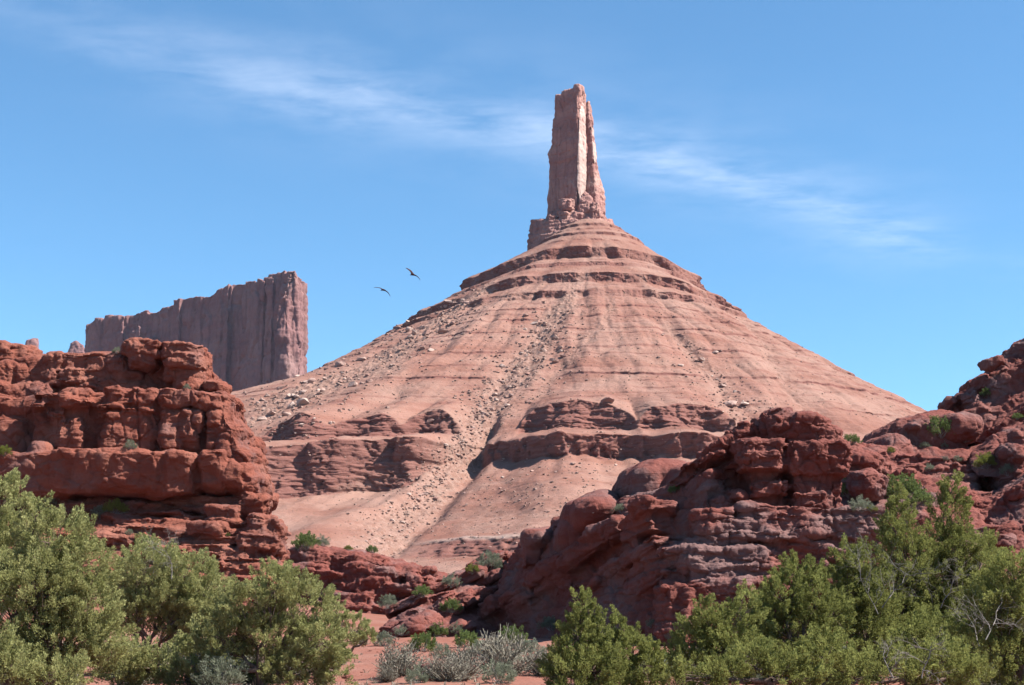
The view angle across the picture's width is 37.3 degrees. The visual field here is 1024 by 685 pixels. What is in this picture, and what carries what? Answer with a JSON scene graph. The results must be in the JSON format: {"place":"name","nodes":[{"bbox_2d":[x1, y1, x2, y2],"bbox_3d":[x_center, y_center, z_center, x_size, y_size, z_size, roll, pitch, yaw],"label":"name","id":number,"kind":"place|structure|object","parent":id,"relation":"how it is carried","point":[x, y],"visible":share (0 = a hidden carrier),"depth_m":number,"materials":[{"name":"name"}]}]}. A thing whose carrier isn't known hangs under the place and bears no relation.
{"place":"outdoors","nodes":[
{"label":"outdoors","id":0,"kind":"place"},
{"bbox_2d":[25,338,38,347],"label":"rock spire","id":1,"kind":"object","parent":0,"point":[34,341],"visible":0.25,"depth_m":2651.27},
{"bbox_2d":[68,341,84,352],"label":"peak","id":2,"kind":"structure","parent":0,"point":[76,347],"depth_m":2749.03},
{"bbox_2d":[84,270,307,391],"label":"mesa","id":3,"kind":"structure","parent":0,"point":[248,334],"depth_m":2135.43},
{"bbox_2d":[0,603,974,684],"bbox_3d":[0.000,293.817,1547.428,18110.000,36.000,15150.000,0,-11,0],"label":"ground","id":4,"kind":"structure","parent":0,"point":[366,658],"depth_m":80.15,"materials":[{"name":"red soil"}]},
{"bbox_2d":[0,467,57,616],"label":"juniper tree","id":5,"kind":"object","parent":4,"relation":"on","point":[8,514],"visible":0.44,"depth_m":50.43,"materials":[{"name":"green plant"}]},
{"bbox_2d":[0,619,93,684],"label":"juniper tree","id":6,"kind":"object","parent":4,"relation":"on","point":[18,655],"visible":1,"depth_m":42.88,"materials":[{"name":"green plant"}]},
{"bbox_2d":[0,490,142,684],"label":"juniper tree","id":7,"kind":"object","parent":4,"relation":"on","point":[51,565],"visible":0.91,"depth_m":45.88,"materials":[{"name":"green plant"}]},
{"bbox_2d":[112,675,151,684],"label":"dry shrub","id":8,"kind":"object","parent":4,"relation":"on","point":[121,683],"visible":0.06,"depth_m":53.78,"materials":[{"name":"plant"}]},
{"bbox_2d":[0,340,289,626],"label":"sandstone cliff","id":9,"kind":"structure","parent":4,"relation":"on","point":[190,472],"depth_m":144.23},
{"bbox_2d":[0,444,12,456],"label":"yellow shrub","id":10,"kind":"object","parent":9,"relation":"on","point":[3,449],"visible":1,"depth_m":142.21,"materials":[{"name":"green plant"}]},
{"bbox_2d":[34,497,59,507],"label":"sagebrush","id":11,"kind":"object","parent":9,"relation":"on","point":[54,499],"visible":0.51,"depth_m":143.43,"materials":[{"name":"grey plant"}]},
{"bbox_2d":[90,504,108,518],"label":"sagebrush","id":12,"kind":"object","parent":9,"relation":"on","point":[99,509],"visible":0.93,"depth_m":142.32,"materials":[{"name":"grey plant"}]},
{"bbox_2d":[102,497,129,513],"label":"yellow shrub","id":13,"kind":"object","parent":9,"relation":"on","point":[117,503],"visible":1,"depth_m":142.09,"materials":[{"name":"green plant"}]},
{"bbox_2d":[111,346,120,353],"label":"sagebrush","id":14,"kind":"object","parent":9,"relation":"on","point":[115,349],"visible":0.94,"depth_m":154.26,"materials":[{"name":"grey plant"}]},
{"bbox_2d":[123,440,137,448],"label":"sagebrush","id":15,"kind":"object","parent":9,"relation":"on","point":[129,444],"visible":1,"depth_m":141.98,"materials":[{"name":"grey plant"}]},
{"bbox_2d":[120,337,161,373],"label":"capstone","id":16,"kind":"object","parent":9,"relation":"on","point":[142,354],"visible":0.77,"depth_m":152.27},
{"bbox_2d":[133,532,156,551],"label":"green shrub","id":17,"kind":"object","parent":9,"relation":"on","point":[144,535],"visible":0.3,"depth_m":138.52,"materials":[{"name":"green plant"}]},
{"bbox_2d":[159,537,180,558],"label":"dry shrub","id":18,"kind":"object","parent":9,"relation":"on","point":[164,542],"visible":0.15,"depth_m":137.70,"materials":[{"name":"plant"}]},
{"bbox_2d":[160,340,214,390],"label":"capstone","id":19,"kind":"object","parent":9,"relation":"on","point":[188,363],"visible":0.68,"depth_m":151.85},
{"bbox_2d":[202,379,231,393],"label":"capstone","id":20,"kind":"object","parent":9,"relation":"on","point":[210,385],"visible":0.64,"depth_m":151.27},
{"bbox_2d":[90,633,200,684],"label":"juniper tree","id":21,"kind":"object","parent":4,"relation":"on","point":[137,667],"visible":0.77,"depth_m":52.38,"materials":[{"name":"green plant"}]},
{"bbox_2d":[98,523,233,659],"bbox_3d":[-14.303,10.757,62.283,5.920,6.656,4.194,-5,-12,22],"label":"juniper tree","id":22,"kind":"object","parent":4,"relation":"on","point":[173,614],"visible":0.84,"depth_m":61.73,"materials":[{"name":"green plant"}]},
{"bbox_2d":[152,635,185,667],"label":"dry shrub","id":23,"kind":"object","parent":4,"relation":"on","point":[169,653],"visible":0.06,"depth_m":69.05,"materials":[{"name":"plant"}]},
{"bbox_2d":[169,649,238,684],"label":"dry shrub","id":24,"kind":"object","parent":4,"relation":"on","point":[188,679],"visible":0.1,"depth_m":52.87,"materials":[{"name":"plant"}]},
{"bbox_2d":[166,608,246,673],"bbox_3d":[-11.192,11.321,55.831,3.259,3.227,2.531,0,-11,0],"label":"juniper tree","id":25,"kind":"object","parent":4,"relation":"on","point":[184,648],"visible":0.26,"depth_m":55.43,"materials":[{"name":"green plant"}]},
{"bbox_2d":[190,651,248,684],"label":"sagebrush","id":26,"kind":"object","parent":4,"relation":"on","point":[225,677],"visible":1,"depth_m":50.62,"materials":[{"name":"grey plant"}]},
{"bbox_2d":[233,658,279,684],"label":"green shrub","id":27,"kind":"object","parent":4,"relation":"on","point":[248,681],"visible":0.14,"depth_m":53.01,"materials":[{"name":"green plant"}]},
{"bbox_2d":[178,555,358,684],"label":"juniper tree","id":28,"kind":"object","parent":4,"relation":"on","point":[300,631],"visible":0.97,"depth_m":51.76,"materials":[{"name":"green plant"}]},
{"bbox_2d":[318,593,377,664],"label":"juniper tree","id":29,"kind":"object","parent":4,"relation":"on","point":[363,624],"visible":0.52,"depth_m":74.66,"materials":[{"name":"green plant"}]},
{"bbox_2d":[287,544,448,614],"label":"rock ledge","id":30,"kind":"object","parent":4,"relation":"on","point":[363,580],"visible":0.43,"depth_m":218.99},
{"bbox_2d":[291,530,320,550],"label":"green shrub","id":31,"kind":"object","parent":30,"relation":"on","point":[306,538],"visible":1,"depth_m":221.10,"materials":[{"name":"green plant"}]},
{"bbox_2d":[315,534,330,545],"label":"sagebrush","id":32,"kind":"object","parent":30,"relation":"on","point":[324,540],"visible":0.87,"depth_m":224.47,"materials":[{"name":"grey plant"}]},
{"bbox_2d":[366,545,377,552],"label":"green shrub","id":33,"kind":"object","parent":30,"relation":"on","point":[374,548],"visible":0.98,"depth_m":246.41,"materials":[{"name":"green plant"}]},
{"bbox_2d":[373,630,394,645],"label":"sagebrush","id":34,"kind":"object","parent":4,"relation":"on","point":[380,641],"visible":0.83,"depth_m":103.31,"materials":[{"name":"grey plant"}]},
{"bbox_2d":[375,665,397,681],"bbox_3d":[-4.656,12.418,56.896,0.966,0.685,0.989,0,-11,0],"label":"grass tussock","id":35,"kind":"object","parent":4,"relation":"on","point":[385,676],"depth_m":56.75,"materials":[{"name":"grey plant"}]},
{"bbox_2d":[372,632,428,676],"bbox_3d":[-4.448,12.434,60.122,2.448,1.942,2.686,-7,-13,31],"label":"dry shrub","id":36,"kind":"object","parent":4,"relation":"on","point":[400,662],"visible":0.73,"depth_m":59.81,"materials":[{"name":"plant"}]},
{"bbox_2d":[404,662,434,683],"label":"sagebrush","id":37,"kind":"object","parent":4,"relation":"on","point":[411,676],"visible":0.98,"depth_m":55.32,"materials":[{"name":"green plant"}]},
{"bbox_2d":[406,632,437,651],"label":"green shrub","id":38,"kind":"object","parent":4,"relation":"on","point":[422,638],"visible":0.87,"depth_m":94.40,"materials":[{"name":"green plant"}]},
{"bbox_2d":[418,663,442,680],"bbox_3d":[-2.863,12.688,57.680,1.490,1.062,1.111,3,-12,-13],"label":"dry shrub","id":39,"kind":"object","parent":4,"relation":"on","point":[424,666],"visible":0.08,"depth_m":57.26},
{"bbox_2d":[427,621,448,636],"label":"green shrub","id":40,"kind":"object","parent":4,"relation":"on","point":[442,630],"visible":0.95,"depth_m":126.93,"materials":[{"name":"green plant"}]},
{"bbox_2d":[429,641,455,658],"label":"sagebrush","id":41,"kind":"object","parent":4,"relation":"on","point":[440,647],"visible":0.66,"depth_m":81.57,"materials":[{"name":"grey plant"}]},
{"bbox_2d":[378,550,512,637],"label":"tilted slab","id":42,"kind":"structure","parent":4,"relation":"on","point":[413,614],"depth_m":135.47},
{"bbox_2d":[377,593,397,608],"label":"sagebrush","id":43,"kind":"object","parent":42,"relation":"on","point":[388,599],"visible":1,"depth_m":135.97,"materials":[{"name":"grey plant"}]},
{"bbox_2d":[394,624,409,635],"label":"sagebrush","id":44,"kind":"object","parent":42,"relation":"on","point":[400,630],"visible":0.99,"depth_m":125.05,"materials":[{"name":"grey plant"}]},
{"bbox_2d":[411,584,433,597],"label":"green shrub","id":45,"kind":"object","parent":42,"relation":"on","point":[424,590],"visible":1,"depth_m":135.70,"materials":[{"name":"green plant"}]},
{"bbox_2d":[439,597,463,612],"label":"green shrub","id":46,"kind":"object","parent":42,"relation":"on","point":[450,603],"visible":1,"depth_m":132.98,"materials":[{"name":"green plant"}]},
{"bbox_2d":[441,571,462,587],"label":"sagebrush","id":47,"kind":"object","parent":42,"relation":"on","point":[456,580],"visible":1,"depth_m":141.94,"materials":[{"name":"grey plant"}]},
{"bbox_2d":[449,620,464,634],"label":"sagebrush","id":48,"kind":"object","parent":42,"relation":"on","point":[457,628],"visible":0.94,"depth_m":127.64,"materials":[{"name":"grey plant"}]},
{"bbox_2d":[465,562,479,574],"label":"yellow shrub","id":49,"kind":"object","parent":42,"relation":"on","point":[470,566],"visible":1,"depth_m":145.00,"materials":[{"name":"green plant"}]},
{"bbox_2d":[476,550,503,571],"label":"sagebrush","id":50,"kind":"object","parent":42,"relation":"on","point":[493,559],"visible":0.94,"depth_m":147.40,"materials":[{"name":"green plant"}]},
{"bbox_2d":[422,652,475,681],"bbox_3d":[-2.327,11.997,56.057,2.052,1.256,2.304,2,-12,-12],"label":"dry shrub","id":51,"kind":"object","parent":4,"relation":"on","point":[454,672],"visible":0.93,"depth_m":55.86,"materials":[{"name":"plant"}]},
{"bbox_2d":[436,641,489,680],"bbox_3d":[-1.883,12.268,58.142,2.389,1.673,2.128,0,-11,0],"label":"dry shrub","id":52,"kind":"object","parent":4,"relation":"on","point":[471,673],"visible":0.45,"depth_m":57.78,"materials":[{"name":"plant"}]},
{"bbox_2d":[454,628,480,647],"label":"green shrub","id":53,"kind":"object","parent":4,"relation":"on","point":[471,639],"visible":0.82,"depth_m":102.44,"materials":[{"name":"green plant"}]},
{"bbox_2d":[466,639,494,658],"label":"sagebrush","id":54,"kind":"object","parent":4,"relation":"on","point":[475,644],"visible":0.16,"depth_m":81.37,"materials":[{"name":"grey plant"}]},
{"bbox_2d":[479,659,518,683],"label":"sagebrush","id":55,"kind":"object","parent":4,"relation":"on","point":[497,674],"visible":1,"depth_m":56.04,"materials":[{"name":"green plant"}]},
{"bbox_2d":[21,633,980,684],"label":"dry grass","id":56,"kind":"structure","parent":4,"relation":"on","point":[410,683],"depth_m":56.96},
{"bbox_2d":[462,622,542,673],"bbox_3d":[-0.307,12.531,61.617,3.351,2.332,3.147,-2,-11,8],"label":"dry shrub","id":57,"kind":"object","parent":4,"relation":"on","point":[488,647],"visible":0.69,"depth_m":61.40,"materials":[{"name":"plant"}]},
{"bbox_2d":[496,624,528,645],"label":"green shrub","id":58,"kind":"object","parent":4,"relation":"on","point":[515,630],"visible":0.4,"depth_m":102.50,"materials":[{"name":"green plant"}]},
{"bbox_2d":[83,641,941,684],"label":"loose stones","id":59,"kind":"object","parent":4,"relation":"on","point":[443,645],"visible":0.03,"depth_m":65.65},
{"bbox_2d":[515,638,546,657],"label":"sagebrush","id":60,"kind":"object","parent":4,"relation":"on","point":[532,645],"visible":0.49,"depth_m":82.51,"materials":[{"name":"grey plant"}]},
{"bbox_2d":[518,648,560,676],"bbox_3d":[1.216,12.802,60.709,2.170,1.387,1.933,-10,-15,42],"label":"dry shrub","id":61,"kind":"object","parent":4,"relation":"on","point":[534,671],"visible":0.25,"depth_m":60.45,"materials":[{"name":"plant"}]},
{"bbox_2d":[534,585,640,684],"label":"juniper tree","id":62,"kind":"object","parent":4,"relation":"on","point":[585,661],"visible":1,"depth_m":47.61,"materials":[{"name":"green plant"}]},
{"bbox_2d":[601,603,673,684],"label":"juniper tree","id":63,"kind":"object","parent":4,"relation":"on","point":[626,638],"visible":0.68,"depth_m":48.71,"materials":[{"name":"green plant"}]},
{"bbox_2d":[661,578,782,684],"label":"juniper tree","id":64,"kind":"object","parent":4,"relation":"on","point":[708,638],"visible":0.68,"depth_m":46.96,"materials":[{"name":"green plant"}]},
{"bbox_2d":[476,407,980,645],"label":"rock outcrop","id":65,"kind":"object","parent":4,"relation":"on","point":[757,499],"visible":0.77,"depth_m":113.64,"materials":[{"name":"stone"}]},
{"bbox_2d":[537,616,555,630],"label":"sagebrush","id":66,"kind":"object","parent":65,"relation":"on","point":[548,621],"visible":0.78,"depth_m":122.36,"materials":[{"name":"green plant"}]},
{"bbox_2d":[613,503,623,512],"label":"sagebrush","id":67,"kind":"object","parent":65,"relation":"on","point":[617,507],"visible":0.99,"depth_m":122.05,"materials":[{"name":"green plant"}]},
{"bbox_2d":[645,619,653,627],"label":"sagebrush","id":68,"kind":"object","parent":65,"relation":"on","point":[650,622],"visible":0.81,"depth_m":109.25,"materials":[{"name":"green plant"}]},
{"bbox_2d":[667,484,679,492],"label":"green shrub","id":69,"kind":"object","parent":65,"relation":"on","point":[673,488],"visible":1,"depth_m":116.95,"materials":[{"name":"green plant"}]},
{"bbox_2d":[848,494,873,512],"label":"sagebrush","id":70,"kind":"object","parent":65,"relation":"on","point":[860,505],"visible":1,"depth_m":109.66,"materials":[{"name":"green plant"}]},
{"bbox_2d":[866,504,877,512],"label":"yellow shrub","id":71,"kind":"object","parent":65,"relation":"on","point":[874,508],"visible":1,"depth_m":109.70,"materials":[{"name":"green plant"}]},
{"bbox_2d":[650,636,834,684],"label":"juniper tree","id":72,"kind":"object","parent":4,"relation":"on","point":[769,663],"visible":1,"depth_m":42.82,"materials":[{"name":"green plant"}]},
{"bbox_2d":[732,548,856,684],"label":"juniper tree","id":73,"kind":"object","parent":4,"relation":"on","point":[825,610],"visible":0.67,"depth_m":50.83,"materials":[{"name":"green plant"}]},
{"bbox_2d":[778,623,881,684],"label":"juniper tree","id":74,"kind":"object","parent":4,"relation":"on","point":[807,646],"visible":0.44,"depth_m":47.71,"materials":[{"name":"green plant"}]},
{"bbox_2d":[815,529,952,674],"bbox_3d":[12.755,9.454,53.079,3.617,5.829,6.513,5,-12,-22],"label":"juniper tree","id":75,"kind":"object","parent":4,"relation":"on","point":[869,625],"visible":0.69,"depth_m":53.81,"materials":[{"name":"green plant"}]},
{"bbox_2d":[850,482,942,681],"bbox_3d":[14.426,9.090,56.607,3.744,7.834,3.702,-10,-15,42],"label":"juniper tree","id":76,"kind":"object","parent":4,"relation":"on","point":[901,535],"visible":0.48,"depth_m":56.40,"materials":[{"name":"green plant"}]},
{"bbox_2d":[824,628,1001,684],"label":"juniper tree","id":77,"kind":"object","parent":4,"relation":"on","point":[956,668],"visible":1,"depth_m":43.77,"materials":[{"name":"green plant"}]},
{"bbox_2d":[865,601,996,684],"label":"juniper tree","id":78,"kind":"object","parent":4,"relation":"on","point":[913,627],"visible":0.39,"depth_m":50.65,"materials":[{"name":"green plant"}]},
{"bbox_2d":[840,338,1023,578],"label":"rock slope","id":79,"kind":"structure","parent":4,"relation":"on","point":[984,424],"depth_m":149.50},
{"bbox_2d":[841,477,850,498],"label":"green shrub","id":80,"kind":"object","parent":79,"relation":"on","point":[843,491],"visible":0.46,"depth_m":137.49,"materials":[{"name":"green plant"}]},
{"bbox_2d":[844,433,862,444],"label":"green shrub","id":81,"kind":"object","parent":79,"relation":"on","point":[853,437],"visible":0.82,"depth_m":154.46,"materials":[{"name":"green plant"}]},
{"bbox_2d":[886,446,895,452],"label":"yellow shrub","id":82,"kind":"object","parent":79,"relation":"on","point":[891,450],"visible":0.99,"depth_m":152.94,"materials":[{"name":"green plant"}]},
{"bbox_2d":[886,471,927,498],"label":"green shrub","id":83,"kind":"object","parent":79,"relation":"on","point":[911,486],"visible":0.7,"depth_m":138.98,"materials":[{"name":"green plant"}]},
{"bbox_2d":[906,489,933,506],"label":"green shrub","id":84,"kind":"object","parent":79,"relation":"on","point":[918,497],"visible":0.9,"depth_m":136.31,"materials":[{"name":"green plant"}]},
{"bbox_2d":[919,442,931,447],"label":"sagebrush","id":85,"kind":"object","parent":79,"relation":"on","point":[924,444],"visible":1,"depth_m":157.37,"materials":[{"name":"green plant"}]},
{"bbox_2d":[924,463,934,470],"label":"sagebrush","id":86,"kind":"object","parent":79,"relation":"on","point":[929,467],"visible":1,"depth_m":147.25,"materials":[{"name":"grey plant"}]},
{"bbox_2d":[924,415,951,438],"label":"green shrub","id":87,"kind":"object","parent":79,"relation":"on","point":[936,424],"visible":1,"depth_m":157.85,"materials":[{"name":"green plant"}]},
{"bbox_2d":[972,452,996,468],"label":"yellow shrub","id":88,"kind":"object","parent":79,"relation":"on","point":[987,458],"visible":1,"depth_m":145.98,"materials":[{"name":"green plant"}]},
{"bbox_2d":[979,387,990,397],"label":"green shrub","id":89,"kind":"object","parent":79,"relation":"on","point":[985,392],"visible":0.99,"depth_m":167.76,"materials":[{"name":"green plant"}]},
{"bbox_2d":[977,355,1005,371],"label":"balanced rock","id":90,"kind":"object","parent":79,"relation":"on","point":[991,364],"visible":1,"depth_m":166.59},
{"bbox_2d":[998,463,1016,475],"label":"sagebrush","id":91,"kind":"object","parent":79,"relation":"on","point":[1005,467],"visible":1,"depth_m":143.62,"materials":[{"name":"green plant"}]},
{"bbox_2d":[1012,413,1023,419],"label":"green shrub","id":92,"kind":"object","parent":79,"relation":"on","point":[1019,416],"visible":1,"depth_m":161.78,"materials":[{"name":"green plant"}]},
{"bbox_2d":[895,469,999,677],"bbox_3d":[16.155,8.930,57.215,4.989,8.386,5.417,9,-14,-37],"label":"juniper tree","id":93,"kind":"object","parent":4,"relation":"on","point":[958,550],"visible":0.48,"depth_m":57.00,"materials":[{"name":"green plant"}]},
{"bbox_2d":[938,545,1023,684],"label":"juniper tree","id":94,"kind":"object","parent":4,"relation":"on","point":[1003,616],"visible":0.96,"depth_m":46.93,"materials":[{"name":"green plant"}]},
{"bbox_2d":[956,527,1008,609],"bbox_3d":[19.065,10.640,61.151,2.485,6.519,2.138,0,-11,0],"label":"juniper tree","id":95,"kind":"object","parent":4,"relation":"on","point":[993,536],"visible":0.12,"depth_m":61.52,"materials":[{"name":"green plant"}]},
{"bbox_2d":[970,666,1017,684],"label":"dry shrub","id":96,"kind":"object","parent":4,"relation":"on","point":[992,680],"visible":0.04,"depth_m":52.40,"materials":[{"name":"plant"}]},
{"bbox_2d":[0,0,1023,410],"label":"sky","id":97,"kind":"structure","parent":0,"point":[847,175],"materials":[{"name":"blue"}]},
{"bbox_2d":[231,219,925,573],"bbox_3d":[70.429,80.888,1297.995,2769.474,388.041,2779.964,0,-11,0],"label":"hill","id":98,"kind":"structure","parent":0,"point":[589,260],"depth_m":950.30,"materials":[{"name":"stone"}]},
{"bbox_2d":[287,401,295,408],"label":"boulder","id":99,"kind":"object","parent":98,"relation":"on","point":[291,404],"visible":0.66,"depth_m":972.93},
{"bbox_2d":[296,398,309,405],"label":"boulder","id":100,"kind":"object","parent":98,"relation":"on","point":[302,401],"visible":0.95,"depth_m":969.48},
{"bbox_2d":[335,361,345,366],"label":"boulder","id":101,"kind":"object","parent":98,"relation":"on","point":[340,363],"visible":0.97,"depth_m":1102.36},
{"bbox_2d":[348,382,357,386],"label":"boulder","id":102,"kind":"object","parent":98,"relation":"on","point":[351,384],"visible":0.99,"depth_m":990.75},
{"bbox_2d":[437,329,449,333],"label":"boulder","id":103,"kind":"object","parent":98,"relation":"on","point":[441,331],"visible":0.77,"depth_m":1104.17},
{"bbox_2d":[243,289,894,564],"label":"hillside rubble","id":104,"kind":"object","parent":98,"relation":"on","point":[458,436],"visible":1,"depth_m":954.19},
{"bbox_2d":[527,84,613,250],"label":"rock tower","id":105,"kind":"structure","parent":98,"relation":"on","point":[576,191],"depth_m":1363.12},
{"bbox_2d":[260,284,908,566],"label":"slope brush","id":106,"kind":"object","parent":98,"relation":"on","point":[553,392],"visible":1,"depth_m":960.85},
{"bbox_2d":[600,397,613,402],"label":"boulder","id":107,"kind":"object","parent":98,"relation":"on","point":[608,400],"visible":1,"depth_m":889.53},
{"bbox_2d":[723,400,736,406],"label":"boulder","id":108,"kind":"object","parent":98,"relation":"on","point":[730,403],"visible":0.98,"depth_m":935.57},
{"bbox_2d":[827,555,837,564],"bbox_3d":[11.539,7.807,54.430,0.549,0.359,0.635,-7,6,16],"label":"boulder","id":109,"kind":"object","parent":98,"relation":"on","point":[831,560],"visible":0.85,"depth_m":54.26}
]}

